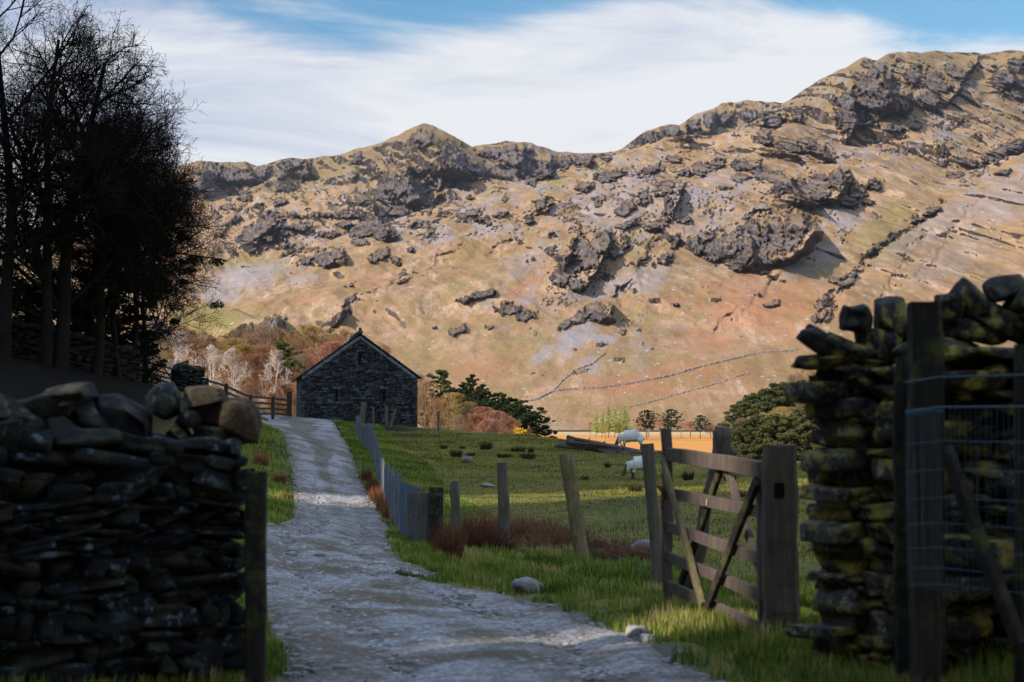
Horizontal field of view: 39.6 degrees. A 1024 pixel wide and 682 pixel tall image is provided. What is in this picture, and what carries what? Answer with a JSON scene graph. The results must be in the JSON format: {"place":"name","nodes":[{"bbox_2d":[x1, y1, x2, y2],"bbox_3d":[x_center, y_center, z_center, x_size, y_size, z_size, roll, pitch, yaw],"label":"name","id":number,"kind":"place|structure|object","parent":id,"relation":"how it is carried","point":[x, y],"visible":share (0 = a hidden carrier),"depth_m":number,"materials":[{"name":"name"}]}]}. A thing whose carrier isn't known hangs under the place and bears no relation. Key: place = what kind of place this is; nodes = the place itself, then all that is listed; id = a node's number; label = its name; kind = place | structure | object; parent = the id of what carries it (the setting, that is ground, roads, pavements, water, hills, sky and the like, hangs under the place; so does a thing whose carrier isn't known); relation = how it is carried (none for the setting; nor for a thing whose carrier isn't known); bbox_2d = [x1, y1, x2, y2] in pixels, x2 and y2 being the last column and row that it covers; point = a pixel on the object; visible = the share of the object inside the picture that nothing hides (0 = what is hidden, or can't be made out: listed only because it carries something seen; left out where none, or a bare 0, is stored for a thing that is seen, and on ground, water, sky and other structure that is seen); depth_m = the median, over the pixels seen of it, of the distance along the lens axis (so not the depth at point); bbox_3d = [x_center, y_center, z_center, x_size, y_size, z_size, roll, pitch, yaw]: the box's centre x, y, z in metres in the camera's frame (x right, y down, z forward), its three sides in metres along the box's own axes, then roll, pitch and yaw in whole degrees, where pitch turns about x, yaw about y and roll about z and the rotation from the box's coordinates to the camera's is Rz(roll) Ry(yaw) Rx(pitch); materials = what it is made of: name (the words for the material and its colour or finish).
{"place":"outdoors","nodes":[
{"label":"outdoors","id":0,"kind":"place"},
{"bbox_2d":[0,355,962,681],"bbox_3d":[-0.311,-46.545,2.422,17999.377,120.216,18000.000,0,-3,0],"label":"ground","id":1,"kind":"structure","parent":0,"point":[22,377],"depth_m":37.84,"materials":[{"name":"plant"}]},
{"bbox_2d":[12,283,95,331],"bbox_3d":[-16.307,-0.674,47.066,5.563,2.364,3.478,-1,-3,17],"label":"holly bush","id":2,"kind":"object","parent":1,"relation":"on","point":[39,321],"visible":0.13,"depth_m":46.57,"materials":[{"name":"black plant"}]},
{"bbox_2d":[0,0,137,358],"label":"bare tree","id":3,"kind":"object","parent":1,"relation":"on","point":[6,297],"visible":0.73,"depth_m":41.04,"materials":[{"name":"brown plant"}]},
{"bbox_2d":[12,318,143,382],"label":"drystone wall","id":4,"kind":"structure","parent":1,"relation":"on","point":[26,340],"depth_m":44.72,"materials":[{"name":"black"}]},
{"bbox_2d":[0,123,190,336],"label":"pine tree","id":5,"kind":"object","parent":1,"relation":"on","point":[78,275],"visible":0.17,"depth_m":44.99,"materials":[{"name":"green plant"}]},
{"bbox_2d":[34,298,170,347],"bbox_3d":[-15.041,-0.307,48.983,6.026,2.561,3.768,2,-4,-40],"label":"holly bush","id":6,"kind":"object","parent":1,"relation":"on","point":[131,330],"visible":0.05,"depth_m":49.54,"materials":[{"name":"black plant"}]},
{"bbox_2d":[0,57,232,375],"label":"bare tree","id":7,"kind":"object","parent":1,"relation":"on","point":[97,366],"visible":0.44,"depth_m":43.95,"materials":[{"name":"brown plant"}]},
{"bbox_2d":[20,113,214,377],"bbox_3d":[-12.647,-3.043,46.204,6.316,9.578,5.976,0,-3,0],"label":"bare tree","id":8,"kind":"object","parent":1,"relation":"on","point":[113,330],"visible":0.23,"depth_m":44.94,"materials":[{"name":"black plant"}]},
{"bbox_2d":[0,0,240,369],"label":"bare tree","id":9,"kind":"object","parent":1,"relation":"on","point":[63,304],"visible":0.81,"depth_m":41.92,"materials":[{"name":"brown plant"}]},
{"bbox_2d":[0,381,261,681],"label":"drystone wall","id":10,"kind":"structure","parent":1,"relation":"on","point":[121,527],"depth_m":7.03,"materials":[{"name":"black"}]},
{"bbox_2d":[105,318,165,354],"bbox_3d":[-13.950,0.220,49.995,3.188,2.167,5.099,0,-3,-7],"label":"holly bush","id":11,"kind":"object","parent":1,"relation":"on","point":[131,322],"visible":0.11,"depth_m":49.86,"materials":[{"name":"black plant"}]},
{"bbox_2d":[123,330,167,384],"bbox_3d":[-12.473,0.601,48.015,1.918,1.970,1.407,-1,-3,22],"label":"holly bush","id":12,"kind":"object","parent":1,"relation":"on","point":[150,338],"visible":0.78,"depth_m":47.91,"materials":[{"name":"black plant"}]},
{"bbox_2d":[71,205,225,356],"bbox_3d":[-12.091,-1.705,47.188,5.896,6.404,4.714,0,-3,0],"label":"pine tree","id":13,"kind":"object","parent":1,"relation":"on","point":[216,304],"visible":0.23,"depth_m":47.11,"materials":[{"name":"green plant"}]},
{"bbox_2d":[131,318,172,384],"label":"birch tree","id":14,"kind":"object","parent":1,"relation":"on","point":[167,369],"visible":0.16,"depth_m":84.13,"materials":[{"name":"grey plant"}]},
{"bbox_2d":[75,169,232,380],"bbox_3d":[-12.700,-2.515,50.203,5.412,8.339,5.711,0,-3,0],"label":"bare tree","id":15,"kind":"object","parent":1,"relation":"on","point":[169,328],"visible":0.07,"depth_m":51.26,"materials":[{"name":"brown plant"}]},
{"bbox_2d":[159,332,203,383],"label":"birch tree","id":16,"kind":"object","parent":1,"relation":"on","point":[182,353],"visible":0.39,"depth_m":92.28,"materials":[{"name":"grey plant"}]},
{"bbox_2d":[171,360,208,391],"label":"drystone wall","id":17,"kind":"structure","parent":1,"relation":"on","point":[184,374],"depth_m":56.85,"materials":[{"name":"black"}]},
{"bbox_2d":[177,351,216,380],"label":"bare tree","id":18,"kind":"object","parent":1,"relation":"on","point":[191,353],"visible":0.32,"depth_m":123.47,"materials":[{"name":"grey plant"}]},
{"bbox_2d":[194,345,223,387],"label":"birch tree","id":19,"kind":"object","parent":1,"relation":"on","point":[216,352],"visible":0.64,"depth_m":98.05,"materials":[{"name":"grey plant"}]},
{"bbox_2d":[40,539,411,681],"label":"wall foot grass","id":20,"kind":"structure","parent":1,"relation":"on","point":[273,658],"depth_m":7.83,"materials":[{"name":"plant"}]},
{"bbox_2d":[205,353,255,387],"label":"bare tree","id":21,"kind":"object","parent":1,"relation":"on","point":[225,366],"visible":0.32,"depth_m":121.75,"materials":[{"name":"grey plant"}]},
{"bbox_2d":[215,338,252,367],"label":"bare tree","id":22,"kind":"object","parent":1,"relation":"on","point":[230,342],"visible":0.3,"depth_m":148.40,"materials":[{"name":"brown plant"}]},
{"bbox_2d":[219,347,251,397],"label":"birch tree","id":23,"kind":"object","parent":1,"relation":"on","point":[227,354],"visible":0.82,"depth_m":100.92,"materials":[{"name":"grey plant"}]},
{"bbox_2d":[216,327,266,401],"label":"bare tree","id":24,"kind":"object","parent":1,"relation":"on","point":[240,333],"visible":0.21,"depth_m":160.44,"materials":[{"name":"brown plant"}]},
{"bbox_2d":[205,378,291,418],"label":"rail fence","id":25,"kind":"object","parent":1,"relation":"on","point":[273,403],"visible":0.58,"depth_m":73.41,"materials":[{"name":"wood"}]},
{"bbox_2d":[226,344,279,389],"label":"bare tree","id":26,"kind":"object","parent":1,"relation":"on","point":[242,348],"visible":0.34,"depth_m":133.78,"materials":[{"name":"brown plant"}]},
{"bbox_2d":[240,370,270,406],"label":"bare tree","id":27,"kind":"object","parent":1,"relation":"on","point":[254,379],"visible":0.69,"depth_m":108.86,"materials":[{"name":"brown plant"}]},
{"bbox_2d":[244,471,267,681],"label":"gate post","id":28,"kind":"object","parent":1,"relation":"on","point":[255,552],"visible":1,"depth_m":7.21,"materials":[{"name":"wood"}]},
{"bbox_2d":[234,353,287,405],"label":"bare tree","id":29,"kind":"object","parent":1,"relation":"on","point":[254,356],"visible":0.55,"depth_m":123.90,"materials":[{"name":"brown plant"}]},
{"bbox_2d":[239,344,288,412],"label":"bare tree","id":30,"kind":"object","parent":1,"relation":"on","point":[263,348],"visible":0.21,"depth_m":136.27,"materials":[{"name":"brown plant"}]},
{"bbox_2d":[246,325,285,411],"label":"bare tree","id":31,"kind":"object","parent":1,"relation":"on","point":[271,337],"visible":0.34,"depth_m":159.38,"materials":[{"name":"brown plant"}]},
{"bbox_2d":[256,349,292,409],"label":"birch tree","id":32,"kind":"object","parent":1,"relation":"on","point":[275,355],"visible":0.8,"depth_m":108.14,"materials":[{"name":"grey plant"}]},
{"bbox_2d":[260,341,304,407],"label":"pine tree","id":33,"kind":"object","parent":1,"relation":"on","point":[287,354],"visible":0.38,"depth_m":127.61,"materials":[{"name":"green plant"}]},
{"bbox_2d":[274,384,296,412],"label":"bare tree","id":34,"kind":"object","parent":1,"relation":"on","point":[284,388],"visible":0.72,"depth_m":103.57,"materials":[{"name":"brown plant"}]},
{"bbox_2d":[280,354,316,381],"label":"bare tree","id":35,"kind":"object","parent":1,"relation":"on","point":[299,358],"visible":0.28,"depth_m":137.26,"materials":[{"name":"brown plant"}]},
{"bbox_2d":[267,324,337,357],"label":"bare tree","id":36,"kind":"object","parent":1,"relation":"on","point":[309,328],"visible":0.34,"depth_m":157.42,"materials":[{"name":"brown plant"}]},
{"bbox_2d":[284,331,323,380],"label":"bare tree","id":37,"kind":"object","parent":1,"relation":"on","point":[309,343],"visible":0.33,"depth_m":151.17,"materials":[{"name":"brown plant"}]},
{"bbox_2d":[295,327,352,365],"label":"bare tree","id":38,"kind":"object","parent":1,"relation":"on","point":[343,334],"visible":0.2,"depth_m":151.27,"materials":[{"name":"brown plant"}]},
{"bbox_2d":[304,340,345,369],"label":"bare tree","id":39,"kind":"object","parent":1,"relation":"on","point":[334,345],"visible":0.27,"depth_m":137.54,"materials":[{"name":"brown plant"}]},
{"bbox_2d":[293,327,421,426],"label":"stone barn","id":40,"kind":"structure","parent":1,"relation":"on","point":[349,376],"depth_m":80.57,"materials":[{"name":"black"}]},
{"bbox_2d":[355,415,428,543],"bbox_3d":[-4.447,3.464,44.858,0.398,2.225,48.628,0,-3,-7],"label":"track fence","id":41,"kind":"object","parent":1,"relation":"on","point":[411,507],"visible":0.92,"depth_m":23.85,"materials":[{"name":"metal"}]},
{"bbox_2d":[417,380,444,427],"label":"bare tree","id":42,"kind":"object","parent":1,"relation":"on","point":[426,386],"visible":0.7,"depth_m":119.30,"materials":[{"name":"brown plant"}]},
{"bbox_2d":[421,408,444,428],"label":"bare tree","id":43,"kind":"object","parent":1,"relation":"on","point":[433,418],"visible":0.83,"depth_m":103.90,"materials":[{"name":"brown plant"}]},
{"bbox_2d":[422,398,449,428],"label":"bare tree","id":44,"kind":"object","parent":1,"relation":"on","point":[439,404],"visible":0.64,"depth_m":111.70,"materials":[{"name":"brown plant"}]},
{"bbox_2d":[418,369,471,428],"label":"pine tree","id":45,"kind":"object","parent":1,"relation":"on","point":[444,382],"visible":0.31,"depth_m":164.24,"materials":[{"name":"green plant"}]},
{"bbox_2d":[425,517,471,559],"bbox_3d":[-0.726,2.308,16.637,0.590,0.534,0.585,-2,-3,29],"label":"rush clump","id":46,"kind":"object","parent":1,"relation":"on","point":[452,542],"visible":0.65,"depth_m":16.54,"materials":[{"name":"plant"}]},
{"bbox_2d":[419,387,477,429],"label":"pine tree","id":47,"kind":"object","parent":1,"relation":"on","point":[458,390],"visible":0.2,"depth_m":154.23,"materials":[{"name":"green plant"}]},
{"bbox_2d":[434,392,467,429],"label":"bare tree","id":48,"kind":"object","parent":1,"relation":"on","point":[454,396],"visible":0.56,"depth_m":127.55,"materials":[{"name":"brown plant"}]},
{"bbox_2d":[179,391,744,595],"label":"track bank grass","id":49,"kind":"structure","parent":1,"relation":"on","point":[282,505],"depth_m":34.51,"materials":[{"name":"plant"}]},
{"bbox_2d":[446,401,480,430],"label":"bare tree","id":50,"kind":"object","parent":1,"relation":"on","point":[470,406],"visible":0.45,"depth_m":121.61,"materials":[{"name":"brown plant"}]},
{"bbox_2d":[445,399,502,429],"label":"pine tree","id":51,"kind":"object","parent":1,"relation":"on","point":[483,403],"visible":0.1,"depth_m":149.22,"materials":[{"name":"green plant"}]},
{"bbox_2d":[457,406,496,430],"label":"bare tree","id":52,"kind":"object","parent":1,"relation":"on","point":[475,409],"visible":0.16,"depth_m":117.23,"materials":[{"name":"brown plant"}]},
{"bbox_2d":[464,414,491,431],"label":"bare tree","id":53,"kind":"object","parent":1,"relation":"on","point":[473,418],"visible":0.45,"depth_m":113.25,"materials":[{"name":"brown plant"}]},
{"bbox_2d":[434,519,525,551],"bbox_3d":[-0.433,2.647,19.124,1.212,0.540,1.221,3,-4,-45],"label":"rush clump","id":54,"kind":"object","parent":1,"relation":"on","point":[475,538],"visible":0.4,"depth_m":18.98,"materials":[{"name":"plant"}]},
{"bbox_2d":[445,508,524,536],"bbox_3d":[-0.380,3.171,24.752,1.718,0.637,1.675,0,-3,8],"label":"rush clump","id":55,"kind":"object","parent":1,"relation":"on","point":[491,520],"visible":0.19,"depth_m":24.65,"materials":[{"name":"plant"}]},
{"bbox_2d":[466,389,508,406],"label":"pine tree","id":56,"kind":"object","parent":1,"relation":"on","point":[485,393],"visible":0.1,"depth_m":160.74,"materials":[{"name":"green plant"}]},
{"bbox_2d":[472,419,509,434],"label":"bare tree","id":57,"kind":"object","parent":1,"relation":"on","point":[483,426],"visible":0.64,"depth_m":107.47,"materials":[{"name":"brown plant"}]},
{"bbox_2d":[470,410,520,433],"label":"bare tree","id":58,"kind":"object","parent":1,"relation":"on","point":[501,417],"visible":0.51,"depth_m":115.17,"materials":[{"name":"brown plant"}]},
{"bbox_2d":[483,403,531,431],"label":"pine tree","id":59,"kind":"object","parent":1,"relation":"on","point":[503,407],"visible":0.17,"depth_m":151.29,"materials":[{"name":"green plant"}]},
{"bbox_2d":[497,403,540,436],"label":"pine tree","id":60,"kind":"object","parent":1,"relation":"on","point":[525,422],"visible":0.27,"depth_m":155.22,"materials":[{"name":"green plant"}]},
{"bbox_2d":[492,397,547,434],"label":"pine tree","id":61,"kind":"object","parent":1,"relation":"on","point":[515,400],"visible":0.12,"depth_m":164.27,"materials":[{"name":"green plant"}]},
{"bbox_2d":[511,577,543,592],"bbox_3d":[0.157,2.302,13.289,0.224,0.203,0.377,-2,-4,33],"label":"rock","id":62,"kind":"object","parent":1,"relation":"on","point":[528,582],"visible":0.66,"depth_m":13.17,"materials":[{"name":"stone"}]},
{"bbox_2d":[510,511,564,542],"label":"rush clump","id":63,"kind":"object","parent":1,"relation":"on","point":[545,523],"visible":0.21,"depth_m":23.77,"materials":[{"name":"plant"}]},
{"bbox_2d":[510,534,567,549],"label":"rush clump","id":64,"kind":"object","parent":1,"relation":"on","point":[535,543],"visible":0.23,"depth_m":20.73,"materials":[{"name":"plant"}]},
{"bbox_2d":[522,413,558,438],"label":"pine tree","id":65,"kind":"object","parent":1,"relation":"on","point":[542,432],"visible":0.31,"depth_m":156.98,"materials":[{"name":"green plant"}]},
{"bbox_2d":[428,443,661,585],"bbox_3d":[0.532,2.086,17.275,1.163,1.841,8.190,1,-3,-18],"label":"field fence","id":66,"kind":"object","parent":1,"relation":"on","point":[436,496],"visible":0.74,"depth_m":17.64,"materials":[{"name":"wood"}]},
{"bbox_2d":[513,517,587,548],"bbox_3d":[0.589,3.016,22.027,1.240,0.565,1.250,2,-3,-29],"label":"rush clump","id":67,"kind":"object","parent":1,"relation":"on","point":[543,531],"visible":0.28,"depth_m":21.87,"materials":[{"name":"plant"}]},
{"bbox_2d":[555,435,661,453],"bbox_3d":[4.102,4.101,56.270,4.826,0.786,0.876,0,-3,-2],"label":"log pile","id":68,"kind":"object","parent":1,"relation":"on","point":[572,442],"visible":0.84,"depth_m":56.07,"materials":[{"name":"brown wood"}]},
{"bbox_2d":[586,531,637,551],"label":"rush clump","id":69,"kind":"object","parent":1,"relation":"on","point":[596,543],"visible":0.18,"depth_m":19.83,"materials":[{"name":"plant"}]},
{"bbox_2d":[589,542,648,561],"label":"rush clump","id":70,"kind":"object","parent":1,"relation":"on","point":[611,551],"visible":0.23,"depth_m":17.93,"materials":[{"name":"plant"}]},
{"bbox_2d":[614,429,644,449],"bbox_3d":[5.108,4.278,61.875,1.350,0.897,0.568,0,-3,4],"label":"sheep","id":71,"kind":"object","parent":1,"relation":"on","point":[632,435],"visible":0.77,"depth_m":61.66},
{"bbox_2d":[625,625,649,637],"bbox_3d":[0.841,1.947,9.470,0.145,0.115,0.154,3,-4,-45],"label":"rock","id":72,"kind":"object","parent":1,"relation":"on","point":[632,630],"visible":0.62,"depth_m":9.42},
{"bbox_2d":[621,456,656,478],"bbox_3d":[3.910,3.887,43.857,1.101,0.732,0.464,0,-3,-8],"label":"sheep","id":73,"kind":"object","parent":1,"relation":"on","point":[634,464],"visible":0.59,"depth_m":43.69},
{"bbox_2d":[618,541,672,560],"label":"rush clump","id":74,"kind":"object","parent":1,"relation":"on","point":[643,555],"visible":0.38,"depth_m":17.41,"materials":[{"name":"plant"}]},
{"bbox_2d":[633,410,660,438],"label":"pine tree","id":75,"kind":"object","parent":1,"relation":"on","point":[644,421],"visible":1,"depth_m":448.62,"materials":[{"name":"green plant"}]},
{"bbox_2d":[659,409,684,429],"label":"pine tree","id":76,"kind":"object","parent":1,"relation":"on","point":[670,423],"visible":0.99,"depth_m":448.65,"materials":[{"name":"green plant"}]},
{"bbox_2d":[692,415,709,438],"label":"pine tree","id":77,"kind":"object","parent":1,"relation":"on","point":[699,424],"visible":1,"depth_m":448.75,"materials":[{"name":"green plant"}]},
{"bbox_2d":[684,426,737,590],"bbox_3d":[1.648,1.462,12.069,0.544,1.484,0.198,-2,-4,37],"label":"wooden fence post","id":78,"kind":"object","parent":1,"relation":"on","point":[721,439],"visible":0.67,"depth_m":11.99,"materials":[{"name":"brown wood"}]},
{"bbox_2d":[719,401,766,454],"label":"pine tree","id":79,"kind":"object","parent":1,"relation":"on","point":[751,410],"visible":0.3,"depth_m":249.00,"materials":[{"name":"green plant"}]},
{"bbox_2d":[731,421,762,458],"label":"pine tree","id":80,"kind":"object","parent":1,"relation":"on","point":[737,430],"visible":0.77,"depth_m":235.71,"materials":[{"name":"green plant"}]},
{"bbox_2d":[731,416,779,459],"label":"pine tree","id":81,"kind":"object","parent":1,"relation":"on","point":[750,425],"visible":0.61,"depth_m":234.68,"materials":[{"name":"green plant"}]},
{"bbox_2d":[725,393,795,422],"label":"pine tree","id":82,"kind":"object","parent":1,"relation":"on","point":[768,404],"visible":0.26,"depth_m":251.68,"materials":[{"name":"green plant"}]},
{"bbox_2d":[752,413,799,453],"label":"pine tree","id":83,"kind":"object","parent":1,"relation":"on","point":[767,426],"visible":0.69,"depth_m":231.48,"materials":[{"name":"green plant"}]},
{"bbox_2d":[748,387,803,409],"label":"pine tree","id":84,"kind":"object","parent":1,"relation":"on","point":[769,391],"visible":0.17,"depth_m":253.93,"materials":[{"name":"green plant"}]},
{"bbox_2d":[760,444,799,636],"bbox_3d":[1.681,1.320,8.942,0.220,1.337,0.219,0,-3,0],"label":"gate post","id":85,"kind":"object","parent":1,"relation":"on","point":[778,542],"visible":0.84,"depth_m":8.85,"materials":[{"name":"black"}]},
{"bbox_2d":[657,429,762,631],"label":"field gate","id":86,"kind":"structure","parent":85,"relation":"attached to","point":[728,466],"depth_m":10.23,"materials":[{"name":"wood"}]},
{"bbox_2d":[761,380,804,407],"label":"pine tree","id":87,"kind":"object","parent":1,"relation":"on","point":[780,385],"visible":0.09,"depth_m":257.26,"materials":[{"name":"green plant"}]},
{"bbox_2d":[780,408,822,458],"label":"pine tree","id":88,"kind":"object","parent":1,"relation":"on","point":[803,428],"visible":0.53,"depth_m":230.29,"materials":[{"name":"green plant"}]},
{"bbox_2d":[638,602,1013,681],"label":"bank grass","id":89,"kind":"structure","parent":1,"relation":"on","point":[866,672],"depth_m":7.50,"materials":[{"name":"plant"}]},
{"bbox_2d":[784,296,1013,673],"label":"drystone wall","id":90,"kind":"structure","parent":1,"relation":"on","point":[846,529],"depth_m":7.39,"materials":[{"name":"black"}]},
{"bbox_2d":[892,357,908,681],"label":"fence post","id":91,"kind":"object","parent":1,"relation":"on","point":[900,604],"visible":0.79,"depth_m":6.94,"materials":[{"name":"wood"}]},
{"bbox_2d":[908,414,941,681],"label":"fence post","id":92,"kind":"object","parent":1,"relation":"on","point":[926,660],"visible":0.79,"depth_m":6.41,"materials":[{"name":"wood"}]},
{"bbox_2d":[905,374,1023,599],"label":"sheep netting","id":93,"kind":"object","parent":92,"relation":"attached to","point":[925,410],"visible":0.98,"depth_m":6.26,"materials":[{"name":"metal"}]},
{"bbox_2d":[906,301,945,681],"bbox_3d":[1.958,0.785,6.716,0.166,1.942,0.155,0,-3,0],"label":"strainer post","id":94,"kind":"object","parent":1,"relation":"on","point":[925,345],"visible":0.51,"depth_m":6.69,"materials":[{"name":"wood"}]},
{"bbox_2d":[939,444,1023,647],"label":"strut","id":95,"kind":"object","parent":94,"relation":"attached to","point":[1000,592],"visible":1,"depth_m":6.03,"materials":[{"name":"wood"}]},
{"bbox_2d":[881,274,1023,665],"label":"drystone wall","id":96,"kind":"structure","parent":1,"relation":"on","point":[971,312],"depth_m":7.10,"materials":[{"name":"black"}]},
{"bbox_2d":[1013,344,1023,681],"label":"fence post","id":97,"kind":"object","parent":1,"relation":"on","point":[1018,385],"visible":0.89,"depth_m":6.06,"materials":[{"name":"wood"}]},
{"bbox_2d":[261,415,724,681],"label":"track","id":98,"kind":"structure","parent":0,"point":[467,647],"depth_m":10.56,"materials":[{"name":"gravel"}]},
{"bbox_2d":[1,519,1014,681],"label":"verge grass","id":99,"kind":"structure","parent":0,"point":[583,590],"depth_m":11.77,"materials":[{"name":"plant"}]},
{"bbox_2d":[0,50,1023,431],"bbox_3d":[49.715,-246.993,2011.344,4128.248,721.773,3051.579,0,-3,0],"label":"fells","id":100,"kind":"structure","parent":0,"point":[528,270],"depth_m":1213.42,"materials":[{"name":"stone"}]},
{"bbox_2d":[528,349,797,400],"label":"fell wall","id":101,"kind":"structure","parent":100,"relation":"on","point":[657,376],"depth_m":810.81,"materials":[{"name":"stone"}]},
{"bbox_2d":[627,372,748,406],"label":"fell wall","id":102,"kind":"structure","parent":100,"relation":"on","point":[725,379],"depth_m":786.52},
{"bbox_2d":[0,0,1023,233],"label":"sky","id":103,"kind":"structure","parent":0,"point":[275,80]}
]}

